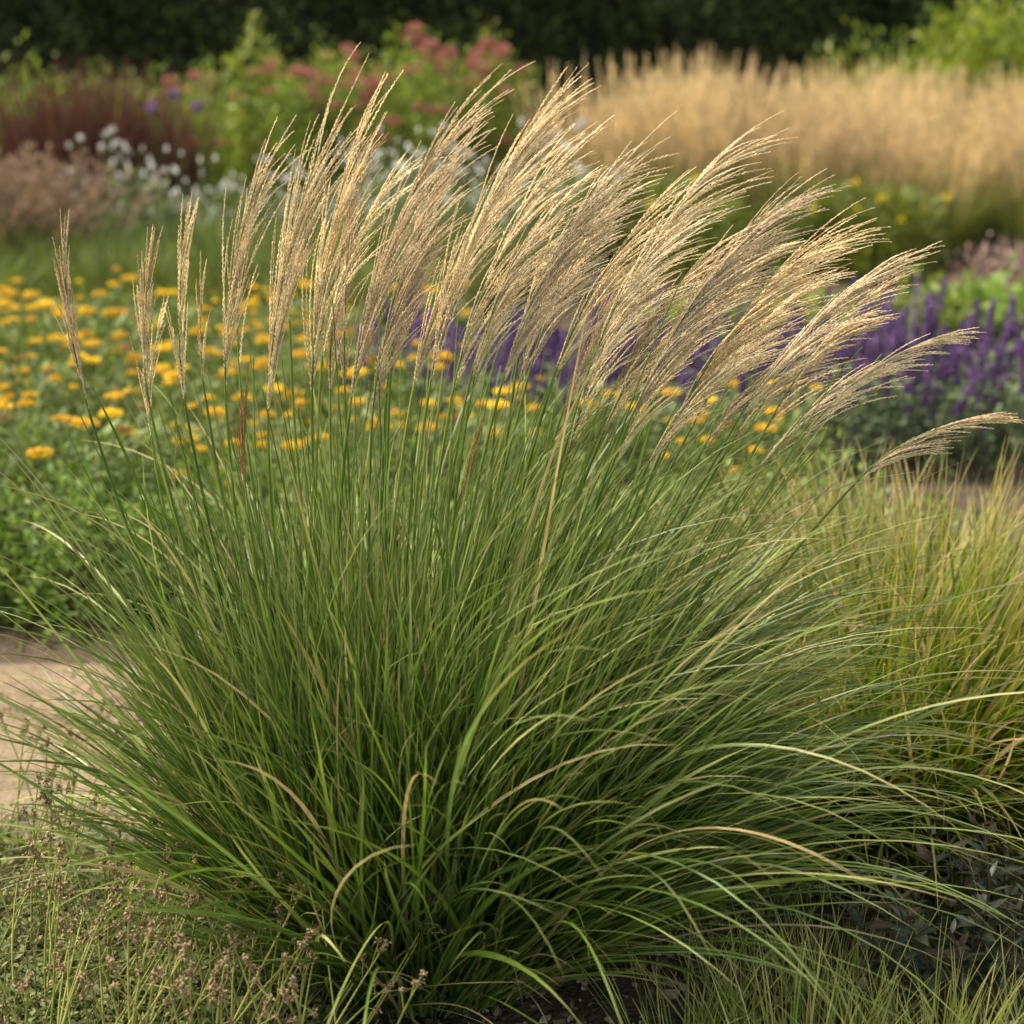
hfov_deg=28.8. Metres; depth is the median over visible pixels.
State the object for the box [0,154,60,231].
beige plumed grass
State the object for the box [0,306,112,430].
yellow yarrow
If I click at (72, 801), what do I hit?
seeding herb
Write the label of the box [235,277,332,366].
yellow yarrow
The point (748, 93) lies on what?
feather reed grass
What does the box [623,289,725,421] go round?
purple salvia
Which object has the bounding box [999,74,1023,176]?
feather reed grass
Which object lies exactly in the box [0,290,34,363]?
yellow yarrow
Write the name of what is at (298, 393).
yellow yarrow
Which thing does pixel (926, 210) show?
yellow daisy plant
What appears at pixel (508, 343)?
purple salvia
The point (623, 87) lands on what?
feather reed grass
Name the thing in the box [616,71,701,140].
feather reed grass
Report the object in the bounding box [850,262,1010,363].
lime perennial
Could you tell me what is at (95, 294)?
yellow yarrow
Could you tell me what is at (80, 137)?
white gaura
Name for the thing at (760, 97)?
feather reed grass
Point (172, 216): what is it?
white gaura
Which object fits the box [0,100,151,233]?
maroon grass
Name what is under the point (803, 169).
feather reed grass
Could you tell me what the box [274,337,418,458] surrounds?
yellow yarrow
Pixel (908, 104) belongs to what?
feather reed grass
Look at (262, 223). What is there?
soft green tussock
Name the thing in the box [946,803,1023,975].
dark leaved plant
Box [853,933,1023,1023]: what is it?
sedge tuft
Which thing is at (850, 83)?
feather reed grass
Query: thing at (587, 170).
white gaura
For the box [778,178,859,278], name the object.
yellow daisy plant
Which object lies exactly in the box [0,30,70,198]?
yellow green shrub
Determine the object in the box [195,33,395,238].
pink flowered shrub
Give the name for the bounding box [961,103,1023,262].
feather reed grass
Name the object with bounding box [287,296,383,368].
yellow yarrow
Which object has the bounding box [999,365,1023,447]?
purple salvia
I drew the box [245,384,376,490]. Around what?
yellow yarrow
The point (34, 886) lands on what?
seeding herb
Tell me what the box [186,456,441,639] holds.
leafy perennial
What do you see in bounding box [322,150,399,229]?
white gaura
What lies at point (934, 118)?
feather reed grass
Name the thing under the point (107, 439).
leafy perennial
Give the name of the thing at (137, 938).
seeding herb
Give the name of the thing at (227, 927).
seeding herb
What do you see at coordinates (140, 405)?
yellow yarrow
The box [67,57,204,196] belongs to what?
yellow green shrub
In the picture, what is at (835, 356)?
purple salvia
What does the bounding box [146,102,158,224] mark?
violet pompom flower
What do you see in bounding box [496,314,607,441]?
purple salvia
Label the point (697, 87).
feather reed grass
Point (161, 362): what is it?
yellow yarrow
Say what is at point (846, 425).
purple salvia
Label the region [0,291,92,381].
yellow yarrow
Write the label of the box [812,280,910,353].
lime perennial
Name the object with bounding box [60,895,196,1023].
seeding herb
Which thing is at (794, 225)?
yellow daisy plant
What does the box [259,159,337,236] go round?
white gaura
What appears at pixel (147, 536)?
leafy perennial
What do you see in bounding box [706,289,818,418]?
purple salvia
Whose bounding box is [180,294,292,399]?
yellow yarrow
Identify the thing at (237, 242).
soft green tussock
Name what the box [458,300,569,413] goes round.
purple salvia
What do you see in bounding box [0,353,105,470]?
yellow yarrow
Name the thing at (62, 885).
seeding herb
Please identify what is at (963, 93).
feather reed grass
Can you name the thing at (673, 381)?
purple salvia
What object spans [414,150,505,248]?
white gaura
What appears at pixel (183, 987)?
seeding herb
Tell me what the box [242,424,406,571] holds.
yellow yarrow
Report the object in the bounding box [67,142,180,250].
white gaura
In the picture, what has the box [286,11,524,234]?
pink flowered shrub
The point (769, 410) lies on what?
yellow yarrow
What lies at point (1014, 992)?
sedge tuft
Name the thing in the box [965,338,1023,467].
purple salvia
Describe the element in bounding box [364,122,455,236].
white gaura
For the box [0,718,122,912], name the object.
seeding herb
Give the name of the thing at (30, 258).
soft green tussock
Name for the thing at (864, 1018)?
sedge tuft
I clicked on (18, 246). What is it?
soft green tussock
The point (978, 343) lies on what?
purple salvia
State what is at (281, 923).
seeding herb
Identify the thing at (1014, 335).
lime perennial
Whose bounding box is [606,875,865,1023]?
sedge tuft
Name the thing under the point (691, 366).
purple salvia
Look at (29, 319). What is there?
yellow yarrow
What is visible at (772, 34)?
hedge
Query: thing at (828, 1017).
sedge tuft
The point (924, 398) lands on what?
purple salvia
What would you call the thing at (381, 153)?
white gaura
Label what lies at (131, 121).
maroon grass
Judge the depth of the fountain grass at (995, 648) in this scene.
4.22 m
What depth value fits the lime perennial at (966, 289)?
11.19 m
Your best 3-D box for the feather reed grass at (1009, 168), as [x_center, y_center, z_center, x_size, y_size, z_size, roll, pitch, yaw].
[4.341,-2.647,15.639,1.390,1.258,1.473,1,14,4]
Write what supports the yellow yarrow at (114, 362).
on the ground at (982, 476)
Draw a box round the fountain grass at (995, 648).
[545,424,1023,1006]
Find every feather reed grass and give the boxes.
[472,51,691,267]
[517,77,657,194]
[537,49,736,257]
[552,65,705,170]
[561,73,690,175]
[591,77,796,266]
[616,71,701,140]
[618,76,688,107]
[633,58,813,257]
[635,49,777,183]
[655,41,756,109]
[655,66,745,165]
[665,53,796,164]
[675,62,885,267]
[728,81,837,180]
[730,74,805,136]
[736,77,876,251]
[739,61,884,181]
[756,64,857,113]
[756,90,833,166]
[775,54,888,152]
[781,86,951,265]
[790,55,887,111]
[804,76,909,177]
[809,74,932,241]
[812,56,915,116]
[830,100,962,255]
[847,75,951,172]
[853,58,950,117]
[860,55,964,159]
[864,104,1021,264]
[875,98,981,165]
[880,85,1021,214]
[888,84,977,131]
[892,83,1023,256]
[924,63,1023,146]
[931,73,1023,238]
[939,61,1023,134]
[955,60,1023,239]
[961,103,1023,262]
[971,89,1022,126]
[974,82,1023,157]
[991,98,1023,202]
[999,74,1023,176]
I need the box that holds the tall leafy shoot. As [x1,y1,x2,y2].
[222,9,279,231]
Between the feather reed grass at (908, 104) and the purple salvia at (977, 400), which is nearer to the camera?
the purple salvia at (977, 400)
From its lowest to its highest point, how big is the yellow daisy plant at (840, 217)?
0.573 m
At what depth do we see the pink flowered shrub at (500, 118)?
17.36 m
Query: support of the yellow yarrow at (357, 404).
on the ground at (982, 476)
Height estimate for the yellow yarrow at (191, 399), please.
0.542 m
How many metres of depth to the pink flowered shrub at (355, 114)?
17.15 m
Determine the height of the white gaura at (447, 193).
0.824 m
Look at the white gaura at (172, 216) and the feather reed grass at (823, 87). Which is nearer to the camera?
the white gaura at (172, 216)
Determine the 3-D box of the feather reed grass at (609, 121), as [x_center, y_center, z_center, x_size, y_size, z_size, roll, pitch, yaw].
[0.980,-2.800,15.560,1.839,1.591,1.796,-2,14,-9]
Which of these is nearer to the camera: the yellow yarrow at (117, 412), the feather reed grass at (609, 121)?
the yellow yarrow at (117, 412)
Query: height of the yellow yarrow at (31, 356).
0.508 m
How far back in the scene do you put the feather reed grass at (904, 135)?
15.58 m
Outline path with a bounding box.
[0,663,191,846]
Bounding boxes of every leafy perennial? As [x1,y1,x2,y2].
[0,417,207,586]
[0,438,61,543]
[0,442,209,651]
[0,484,83,624]
[76,466,297,640]
[115,423,332,586]
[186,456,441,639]
[291,437,501,568]
[321,463,519,618]
[441,410,654,553]
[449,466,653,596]
[582,470,787,602]
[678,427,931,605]
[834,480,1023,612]
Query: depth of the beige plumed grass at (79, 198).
12.80 m
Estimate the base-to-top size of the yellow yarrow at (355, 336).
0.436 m
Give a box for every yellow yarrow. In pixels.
[0,277,81,364]
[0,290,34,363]
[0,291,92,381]
[0,294,44,423]
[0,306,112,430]
[0,338,64,456]
[0,352,92,486]
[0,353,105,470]
[0,361,29,462]
[0,383,101,510]
[0,399,68,532]
[0,400,164,582]
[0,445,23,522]
[10,290,112,395]
[22,300,166,420]
[37,339,193,487]
[40,327,163,453]
[51,391,231,526]
[55,266,165,373]
[82,337,194,439]
[87,289,206,380]
[87,364,210,476]
[91,321,188,400]
[97,396,246,504]
[126,327,235,420]
[131,362,284,487]
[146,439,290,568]
[154,340,267,449]
[158,290,255,366]
[161,317,281,445]
[171,394,325,504]
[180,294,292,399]
[204,290,300,383]
[204,337,348,463]
[220,310,325,423]
[228,327,355,440]
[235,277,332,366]
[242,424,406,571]
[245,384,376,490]
[255,367,410,474]
[262,301,362,398]
[271,392,446,529]
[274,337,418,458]
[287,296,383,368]
[292,324,396,393]
[296,338,406,416]
[307,331,457,448]
[345,399,528,576]
[355,340,498,487]
[375,282,492,387]
[415,387,546,526]
[435,382,568,496]
[496,375,635,501]
[578,390,716,507]
[645,379,819,525]
[649,415,788,572]
[681,366,850,518]
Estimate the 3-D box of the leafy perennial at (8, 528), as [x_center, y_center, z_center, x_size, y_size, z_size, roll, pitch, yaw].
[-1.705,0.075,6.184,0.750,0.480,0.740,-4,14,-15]
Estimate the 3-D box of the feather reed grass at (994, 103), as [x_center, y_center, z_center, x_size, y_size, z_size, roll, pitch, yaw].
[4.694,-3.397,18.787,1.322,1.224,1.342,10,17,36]
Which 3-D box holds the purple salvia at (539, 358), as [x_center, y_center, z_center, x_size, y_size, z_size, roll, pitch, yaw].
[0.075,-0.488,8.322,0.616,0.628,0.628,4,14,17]
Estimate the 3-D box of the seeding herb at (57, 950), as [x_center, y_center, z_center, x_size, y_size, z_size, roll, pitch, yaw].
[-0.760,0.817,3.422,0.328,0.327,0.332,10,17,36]
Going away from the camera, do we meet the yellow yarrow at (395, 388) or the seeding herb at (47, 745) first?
the seeding herb at (47, 745)
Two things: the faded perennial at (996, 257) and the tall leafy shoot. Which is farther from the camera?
the tall leafy shoot
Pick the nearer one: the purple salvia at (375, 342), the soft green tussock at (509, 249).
the purple salvia at (375, 342)
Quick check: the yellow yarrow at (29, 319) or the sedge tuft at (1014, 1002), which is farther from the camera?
the yellow yarrow at (29, 319)
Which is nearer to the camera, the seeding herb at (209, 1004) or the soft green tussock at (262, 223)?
the seeding herb at (209, 1004)
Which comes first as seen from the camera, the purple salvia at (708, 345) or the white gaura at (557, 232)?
the purple salvia at (708, 345)
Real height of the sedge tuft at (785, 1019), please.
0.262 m
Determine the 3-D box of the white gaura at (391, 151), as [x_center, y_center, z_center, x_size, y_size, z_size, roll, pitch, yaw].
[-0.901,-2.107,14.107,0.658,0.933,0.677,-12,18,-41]
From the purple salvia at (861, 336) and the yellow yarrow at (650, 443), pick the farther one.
the purple salvia at (861, 336)
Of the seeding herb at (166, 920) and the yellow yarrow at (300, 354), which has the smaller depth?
the seeding herb at (166, 920)
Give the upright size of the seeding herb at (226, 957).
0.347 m
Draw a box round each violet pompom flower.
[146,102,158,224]
[168,89,180,217]
[192,100,203,195]
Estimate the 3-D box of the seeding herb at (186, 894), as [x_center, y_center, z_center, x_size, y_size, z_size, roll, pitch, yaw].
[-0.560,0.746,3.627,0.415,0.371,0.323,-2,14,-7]
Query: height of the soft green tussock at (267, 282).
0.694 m
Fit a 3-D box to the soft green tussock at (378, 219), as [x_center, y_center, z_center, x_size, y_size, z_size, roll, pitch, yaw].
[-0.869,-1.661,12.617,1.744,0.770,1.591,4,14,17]
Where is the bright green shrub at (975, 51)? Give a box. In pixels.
[798,0,1023,126]
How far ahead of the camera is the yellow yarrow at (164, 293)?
9.68 m
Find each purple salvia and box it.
[331,323,464,475]
[341,305,462,438]
[362,300,491,465]
[370,273,476,385]
[404,307,550,467]
[422,306,533,430]
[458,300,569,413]
[463,329,597,466]
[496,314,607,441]
[514,335,647,466]
[521,269,635,409]
[536,317,647,449]
[576,281,706,436]
[592,336,730,479]
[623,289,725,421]
[624,311,754,460]
[667,316,789,417]
[680,343,803,483]
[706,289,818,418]
[718,310,843,453]
[748,318,861,439]
[764,285,914,475]
[776,302,880,428]
[812,311,948,459]
[826,292,952,436]
[836,329,985,479]
[839,275,965,434]
[877,309,1015,459]
[904,295,1023,444]
[928,298,1023,423]
[933,323,1023,468]
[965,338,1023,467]
[990,294,1023,418]
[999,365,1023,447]
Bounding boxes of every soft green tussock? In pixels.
[0,204,162,266]
[0,222,228,354]
[0,224,48,266]
[0,226,158,303]
[0,239,54,341]
[0,239,108,274]
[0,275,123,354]
[23,228,171,274]
[70,200,295,280]
[72,231,310,353]
[82,253,198,286]
[124,203,288,258]
[128,206,376,296]
[159,216,317,273]
[191,229,405,353]
[214,198,470,284]
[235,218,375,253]
[279,196,495,276]
[294,244,497,354]
[354,197,572,310]
[359,230,518,323]
[359,259,480,319]
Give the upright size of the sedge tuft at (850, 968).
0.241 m
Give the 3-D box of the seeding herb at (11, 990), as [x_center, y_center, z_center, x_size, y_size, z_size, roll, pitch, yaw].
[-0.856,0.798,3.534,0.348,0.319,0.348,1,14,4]
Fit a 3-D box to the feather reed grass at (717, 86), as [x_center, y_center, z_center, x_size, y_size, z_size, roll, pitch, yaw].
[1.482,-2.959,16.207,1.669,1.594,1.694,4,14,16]
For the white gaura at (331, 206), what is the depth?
12.90 m
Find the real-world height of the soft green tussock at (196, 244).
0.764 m
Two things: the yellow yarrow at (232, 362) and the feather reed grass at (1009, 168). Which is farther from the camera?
the feather reed grass at (1009, 168)
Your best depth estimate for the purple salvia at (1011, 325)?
8.33 m
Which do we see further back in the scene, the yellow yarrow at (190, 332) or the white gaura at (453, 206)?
the white gaura at (453, 206)
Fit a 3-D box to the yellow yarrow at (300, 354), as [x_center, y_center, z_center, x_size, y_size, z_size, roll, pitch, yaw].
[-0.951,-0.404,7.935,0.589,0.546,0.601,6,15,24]
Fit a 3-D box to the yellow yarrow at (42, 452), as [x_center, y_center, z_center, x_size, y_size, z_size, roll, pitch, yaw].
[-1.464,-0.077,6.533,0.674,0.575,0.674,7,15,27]
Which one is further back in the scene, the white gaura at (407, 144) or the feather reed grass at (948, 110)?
the feather reed grass at (948, 110)
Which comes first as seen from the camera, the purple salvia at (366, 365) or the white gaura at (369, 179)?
the purple salvia at (366, 365)
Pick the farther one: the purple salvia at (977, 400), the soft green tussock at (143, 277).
the soft green tussock at (143, 277)
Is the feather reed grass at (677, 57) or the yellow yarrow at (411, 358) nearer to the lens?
the yellow yarrow at (411, 358)
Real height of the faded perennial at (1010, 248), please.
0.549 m
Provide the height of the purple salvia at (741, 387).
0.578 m
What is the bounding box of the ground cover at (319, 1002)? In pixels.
[0,785,378,1023]
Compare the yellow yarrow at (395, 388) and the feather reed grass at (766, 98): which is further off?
the feather reed grass at (766, 98)
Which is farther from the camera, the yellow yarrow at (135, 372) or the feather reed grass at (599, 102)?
the feather reed grass at (599, 102)
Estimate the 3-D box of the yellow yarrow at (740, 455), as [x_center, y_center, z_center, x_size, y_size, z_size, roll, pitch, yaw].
[0.684,-0.048,6.542,0.540,0.514,0.544,-4,14,-17]
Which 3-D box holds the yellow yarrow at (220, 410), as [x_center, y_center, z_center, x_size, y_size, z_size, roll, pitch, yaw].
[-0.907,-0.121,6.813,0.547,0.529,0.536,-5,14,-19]
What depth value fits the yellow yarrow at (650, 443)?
7.29 m
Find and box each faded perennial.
[936,231,1023,291]
[977,236,1023,291]
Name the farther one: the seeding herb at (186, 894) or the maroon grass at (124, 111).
the maroon grass at (124, 111)
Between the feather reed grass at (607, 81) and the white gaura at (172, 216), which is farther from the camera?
the feather reed grass at (607, 81)
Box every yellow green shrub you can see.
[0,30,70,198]
[0,39,32,175]
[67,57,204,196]
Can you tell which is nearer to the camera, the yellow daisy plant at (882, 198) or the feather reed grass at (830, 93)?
the yellow daisy plant at (882, 198)
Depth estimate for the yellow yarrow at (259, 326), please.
8.99 m
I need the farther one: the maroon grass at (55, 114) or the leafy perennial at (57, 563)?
the maroon grass at (55, 114)
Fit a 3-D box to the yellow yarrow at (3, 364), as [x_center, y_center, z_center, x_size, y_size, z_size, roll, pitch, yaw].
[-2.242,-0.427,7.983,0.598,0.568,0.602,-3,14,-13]
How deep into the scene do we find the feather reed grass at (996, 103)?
17.34 m
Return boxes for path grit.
[0,657,185,849]
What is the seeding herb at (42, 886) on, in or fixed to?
on the ground at (982, 476)
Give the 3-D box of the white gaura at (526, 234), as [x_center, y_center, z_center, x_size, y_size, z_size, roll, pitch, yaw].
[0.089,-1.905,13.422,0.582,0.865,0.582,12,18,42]
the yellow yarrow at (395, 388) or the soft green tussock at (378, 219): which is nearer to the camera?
the yellow yarrow at (395, 388)
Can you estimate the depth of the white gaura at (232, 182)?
13.52 m
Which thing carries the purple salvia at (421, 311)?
on the ground at (982, 476)
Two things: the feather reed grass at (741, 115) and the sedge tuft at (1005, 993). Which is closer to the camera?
the sedge tuft at (1005, 993)
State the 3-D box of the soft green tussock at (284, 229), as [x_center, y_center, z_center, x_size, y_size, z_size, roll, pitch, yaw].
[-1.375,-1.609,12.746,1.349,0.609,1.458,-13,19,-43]
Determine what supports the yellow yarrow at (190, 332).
on the ground at (982, 476)
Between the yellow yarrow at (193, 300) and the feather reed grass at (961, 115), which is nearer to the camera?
the yellow yarrow at (193, 300)
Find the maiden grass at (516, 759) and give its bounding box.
[0,42,1023,1023]
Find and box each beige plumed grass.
[0,141,178,250]
[0,152,75,246]
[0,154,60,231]
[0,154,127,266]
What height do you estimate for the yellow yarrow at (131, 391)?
0.591 m
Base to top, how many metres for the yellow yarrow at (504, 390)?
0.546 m
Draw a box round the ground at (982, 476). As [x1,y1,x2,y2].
[0,158,1023,1023]
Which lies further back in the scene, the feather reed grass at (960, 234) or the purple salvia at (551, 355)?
the feather reed grass at (960, 234)
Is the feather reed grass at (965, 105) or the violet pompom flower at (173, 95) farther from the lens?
the feather reed grass at (965, 105)
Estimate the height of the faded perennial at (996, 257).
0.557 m
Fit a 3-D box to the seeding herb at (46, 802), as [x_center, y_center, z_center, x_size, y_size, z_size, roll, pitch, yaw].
[-0.733,0.675,3.881,0.388,0.388,0.382,-11,18,-38]
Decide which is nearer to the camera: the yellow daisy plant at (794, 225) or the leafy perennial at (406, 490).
the leafy perennial at (406, 490)
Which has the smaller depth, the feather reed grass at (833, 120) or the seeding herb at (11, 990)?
the seeding herb at (11, 990)
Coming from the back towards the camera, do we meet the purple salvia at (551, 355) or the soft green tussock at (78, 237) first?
the soft green tussock at (78, 237)
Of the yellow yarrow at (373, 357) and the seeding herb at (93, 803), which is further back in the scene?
the yellow yarrow at (373, 357)
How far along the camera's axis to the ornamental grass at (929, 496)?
6.16 m
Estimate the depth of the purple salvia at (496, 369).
8.05 m
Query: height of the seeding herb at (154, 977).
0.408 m
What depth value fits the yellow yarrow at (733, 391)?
7.13 m
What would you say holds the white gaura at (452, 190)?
on the ground at (982, 476)
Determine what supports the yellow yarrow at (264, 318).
on the ground at (982, 476)
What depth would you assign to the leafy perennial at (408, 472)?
6.65 m
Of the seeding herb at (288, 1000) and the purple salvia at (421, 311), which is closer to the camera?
the seeding herb at (288, 1000)
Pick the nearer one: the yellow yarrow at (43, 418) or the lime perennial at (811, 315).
the yellow yarrow at (43, 418)
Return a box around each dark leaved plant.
[831,801,1023,1023]
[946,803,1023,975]
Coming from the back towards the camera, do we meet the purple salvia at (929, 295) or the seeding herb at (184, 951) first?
the purple salvia at (929, 295)
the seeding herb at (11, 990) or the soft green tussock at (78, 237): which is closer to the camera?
the seeding herb at (11, 990)
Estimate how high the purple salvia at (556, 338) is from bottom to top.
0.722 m
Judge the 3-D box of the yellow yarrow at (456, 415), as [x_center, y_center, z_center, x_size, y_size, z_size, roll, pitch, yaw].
[-0.258,-0.072,6.568,0.666,0.550,0.646,-11,18,-39]
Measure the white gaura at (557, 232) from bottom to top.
0.994 m
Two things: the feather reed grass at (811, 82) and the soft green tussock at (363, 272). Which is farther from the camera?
the feather reed grass at (811, 82)
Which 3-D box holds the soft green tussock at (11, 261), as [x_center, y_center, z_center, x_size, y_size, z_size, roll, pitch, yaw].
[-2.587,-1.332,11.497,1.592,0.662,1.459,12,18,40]
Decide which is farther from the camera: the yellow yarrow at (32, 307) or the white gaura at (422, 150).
the white gaura at (422, 150)
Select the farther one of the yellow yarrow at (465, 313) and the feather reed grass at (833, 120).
the feather reed grass at (833, 120)
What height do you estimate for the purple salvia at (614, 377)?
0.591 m
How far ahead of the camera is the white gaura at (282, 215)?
13.58 m
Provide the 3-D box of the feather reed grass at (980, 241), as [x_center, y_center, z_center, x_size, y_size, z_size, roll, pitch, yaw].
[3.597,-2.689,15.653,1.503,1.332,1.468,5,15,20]
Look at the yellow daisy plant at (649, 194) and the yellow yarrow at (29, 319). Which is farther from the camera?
the yellow daisy plant at (649, 194)
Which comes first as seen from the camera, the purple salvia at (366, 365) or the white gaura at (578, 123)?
the purple salvia at (366, 365)
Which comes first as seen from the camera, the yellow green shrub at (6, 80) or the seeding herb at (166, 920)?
the seeding herb at (166, 920)
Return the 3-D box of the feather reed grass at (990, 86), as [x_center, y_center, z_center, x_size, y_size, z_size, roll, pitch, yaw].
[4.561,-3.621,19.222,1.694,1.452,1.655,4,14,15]
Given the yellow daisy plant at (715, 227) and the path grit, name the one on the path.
the path grit
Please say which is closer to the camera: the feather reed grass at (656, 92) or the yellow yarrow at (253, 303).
the yellow yarrow at (253, 303)
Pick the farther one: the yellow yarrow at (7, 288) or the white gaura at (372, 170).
the white gaura at (372, 170)
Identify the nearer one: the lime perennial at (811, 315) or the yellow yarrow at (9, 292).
the yellow yarrow at (9, 292)
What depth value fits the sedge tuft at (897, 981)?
3.51 m
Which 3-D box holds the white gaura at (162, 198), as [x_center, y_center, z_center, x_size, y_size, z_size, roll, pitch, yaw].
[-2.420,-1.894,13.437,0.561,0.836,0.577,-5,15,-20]
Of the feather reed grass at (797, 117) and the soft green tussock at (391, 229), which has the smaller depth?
the soft green tussock at (391, 229)
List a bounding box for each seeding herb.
[0,698,146,862]
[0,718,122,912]
[0,745,79,938]
[0,790,164,1002]
[0,811,55,1007]
[0,816,210,1023]
[0,861,135,1023]
[0,893,194,1023]
[1,720,48,860]
[2,764,188,954]
[10,777,213,1023]
[13,905,191,1023]
[20,739,174,889]
[39,765,227,986]
[54,849,244,1023]
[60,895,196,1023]
[105,846,275,1023]
[105,879,315,1023]
[108,813,310,1023]
[115,883,326,1023]
[172,881,337,1023]
[193,853,429,1023]
[207,930,401,1023]
[223,881,451,1023]
[242,891,427,1023]
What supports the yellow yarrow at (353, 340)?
on the ground at (982, 476)
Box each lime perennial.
[637,286,740,353]
[711,262,851,359]
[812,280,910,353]
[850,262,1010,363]
[914,272,1023,338]
[936,253,1023,361]
[994,285,1023,341]
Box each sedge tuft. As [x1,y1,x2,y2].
[562,905,793,1023]
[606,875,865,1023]
[692,912,942,1023]
[695,922,939,1023]
[719,876,906,1014]
[766,881,949,1023]
[782,945,1023,1023]
[790,915,1023,1023]
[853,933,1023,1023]
[893,929,1017,1023]
[946,918,1023,1023]
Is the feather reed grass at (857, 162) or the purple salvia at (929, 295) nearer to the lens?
the purple salvia at (929, 295)
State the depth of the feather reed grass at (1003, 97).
16.14 m
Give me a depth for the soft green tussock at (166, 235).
12.14 m
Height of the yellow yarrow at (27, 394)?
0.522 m
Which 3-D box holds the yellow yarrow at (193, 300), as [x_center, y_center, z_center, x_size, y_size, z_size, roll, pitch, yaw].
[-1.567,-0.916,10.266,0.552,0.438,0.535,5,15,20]
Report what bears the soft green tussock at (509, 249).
on the ground at (982, 476)
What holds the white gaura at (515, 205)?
on the ground at (982, 476)
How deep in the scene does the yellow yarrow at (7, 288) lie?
10.30 m
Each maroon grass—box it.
[0,45,170,234]
[0,76,112,172]
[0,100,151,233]
[5,57,179,222]
[33,48,232,242]
[66,84,230,245]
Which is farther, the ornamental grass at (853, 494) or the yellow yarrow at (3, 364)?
the yellow yarrow at (3, 364)
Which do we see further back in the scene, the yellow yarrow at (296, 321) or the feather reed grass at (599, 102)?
the feather reed grass at (599, 102)
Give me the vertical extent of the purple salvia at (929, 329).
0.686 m
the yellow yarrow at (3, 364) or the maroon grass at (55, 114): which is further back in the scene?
the maroon grass at (55, 114)
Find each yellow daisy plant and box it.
[616,172,703,283]
[664,192,750,284]
[739,198,822,278]
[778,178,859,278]
[811,200,892,279]
[833,179,930,284]
[868,191,952,288]
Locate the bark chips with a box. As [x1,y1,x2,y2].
[0,830,1023,1023]
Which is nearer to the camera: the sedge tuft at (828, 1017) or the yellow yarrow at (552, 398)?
the sedge tuft at (828, 1017)
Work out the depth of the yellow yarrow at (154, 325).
9.41 m
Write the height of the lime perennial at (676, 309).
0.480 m
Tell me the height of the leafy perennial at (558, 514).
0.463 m
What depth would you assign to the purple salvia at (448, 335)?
8.28 m
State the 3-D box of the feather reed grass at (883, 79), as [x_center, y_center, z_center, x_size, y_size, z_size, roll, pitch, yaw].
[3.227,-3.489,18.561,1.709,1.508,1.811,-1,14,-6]
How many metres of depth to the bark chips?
3.81 m
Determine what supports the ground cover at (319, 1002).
on the ground at (982, 476)
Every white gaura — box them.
[55,125,159,248]
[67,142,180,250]
[98,140,180,242]
[115,167,186,246]
[134,168,221,240]
[158,150,244,241]
[184,171,258,239]
[198,157,304,237]
[237,157,314,243]
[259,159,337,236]
[278,167,369,233]
[310,137,389,230]
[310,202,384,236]
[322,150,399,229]
[329,147,416,232]
[343,147,414,231]
[348,161,448,232]
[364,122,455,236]
[365,144,445,237]
[375,125,471,230]
[399,143,490,234]
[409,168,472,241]
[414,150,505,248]
[432,149,518,248]
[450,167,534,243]
[453,150,541,302]
[495,116,586,282]
[495,170,562,293]
[497,147,601,297]
[528,123,630,292]
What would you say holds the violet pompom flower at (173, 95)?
on the ground at (982, 476)
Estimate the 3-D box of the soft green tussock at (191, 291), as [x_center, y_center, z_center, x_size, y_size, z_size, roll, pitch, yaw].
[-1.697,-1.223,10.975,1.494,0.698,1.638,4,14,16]
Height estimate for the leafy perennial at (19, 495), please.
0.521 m
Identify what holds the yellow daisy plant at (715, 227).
on the ground at (982, 476)
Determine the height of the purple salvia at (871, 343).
0.655 m
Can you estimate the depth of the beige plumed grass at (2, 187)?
12.58 m
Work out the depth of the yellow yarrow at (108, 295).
10.18 m
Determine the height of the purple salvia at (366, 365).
0.665 m
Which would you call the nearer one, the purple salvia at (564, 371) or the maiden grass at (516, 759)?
the maiden grass at (516, 759)
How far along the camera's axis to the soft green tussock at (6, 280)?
10.92 m
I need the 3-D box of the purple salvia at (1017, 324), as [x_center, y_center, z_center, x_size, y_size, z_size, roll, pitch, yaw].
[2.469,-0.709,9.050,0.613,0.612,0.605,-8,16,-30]
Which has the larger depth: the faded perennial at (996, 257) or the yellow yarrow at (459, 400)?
the faded perennial at (996, 257)
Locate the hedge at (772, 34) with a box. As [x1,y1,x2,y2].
[0,0,1023,178]
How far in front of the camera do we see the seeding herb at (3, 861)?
4.07 m
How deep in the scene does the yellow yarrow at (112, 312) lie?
8.93 m
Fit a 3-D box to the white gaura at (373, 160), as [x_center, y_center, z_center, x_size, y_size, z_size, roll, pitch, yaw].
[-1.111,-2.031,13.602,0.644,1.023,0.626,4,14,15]
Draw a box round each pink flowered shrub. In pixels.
[130,49,283,228]
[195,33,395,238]
[266,27,450,229]
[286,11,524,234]
[380,12,588,234]
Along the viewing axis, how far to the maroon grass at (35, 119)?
14.30 m
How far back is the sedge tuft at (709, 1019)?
3.51 m
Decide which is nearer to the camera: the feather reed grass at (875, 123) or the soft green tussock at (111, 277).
the soft green tussock at (111, 277)
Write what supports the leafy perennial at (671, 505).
on the ground at (982, 476)
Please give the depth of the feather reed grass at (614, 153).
14.79 m
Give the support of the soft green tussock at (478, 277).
on the ground at (982, 476)

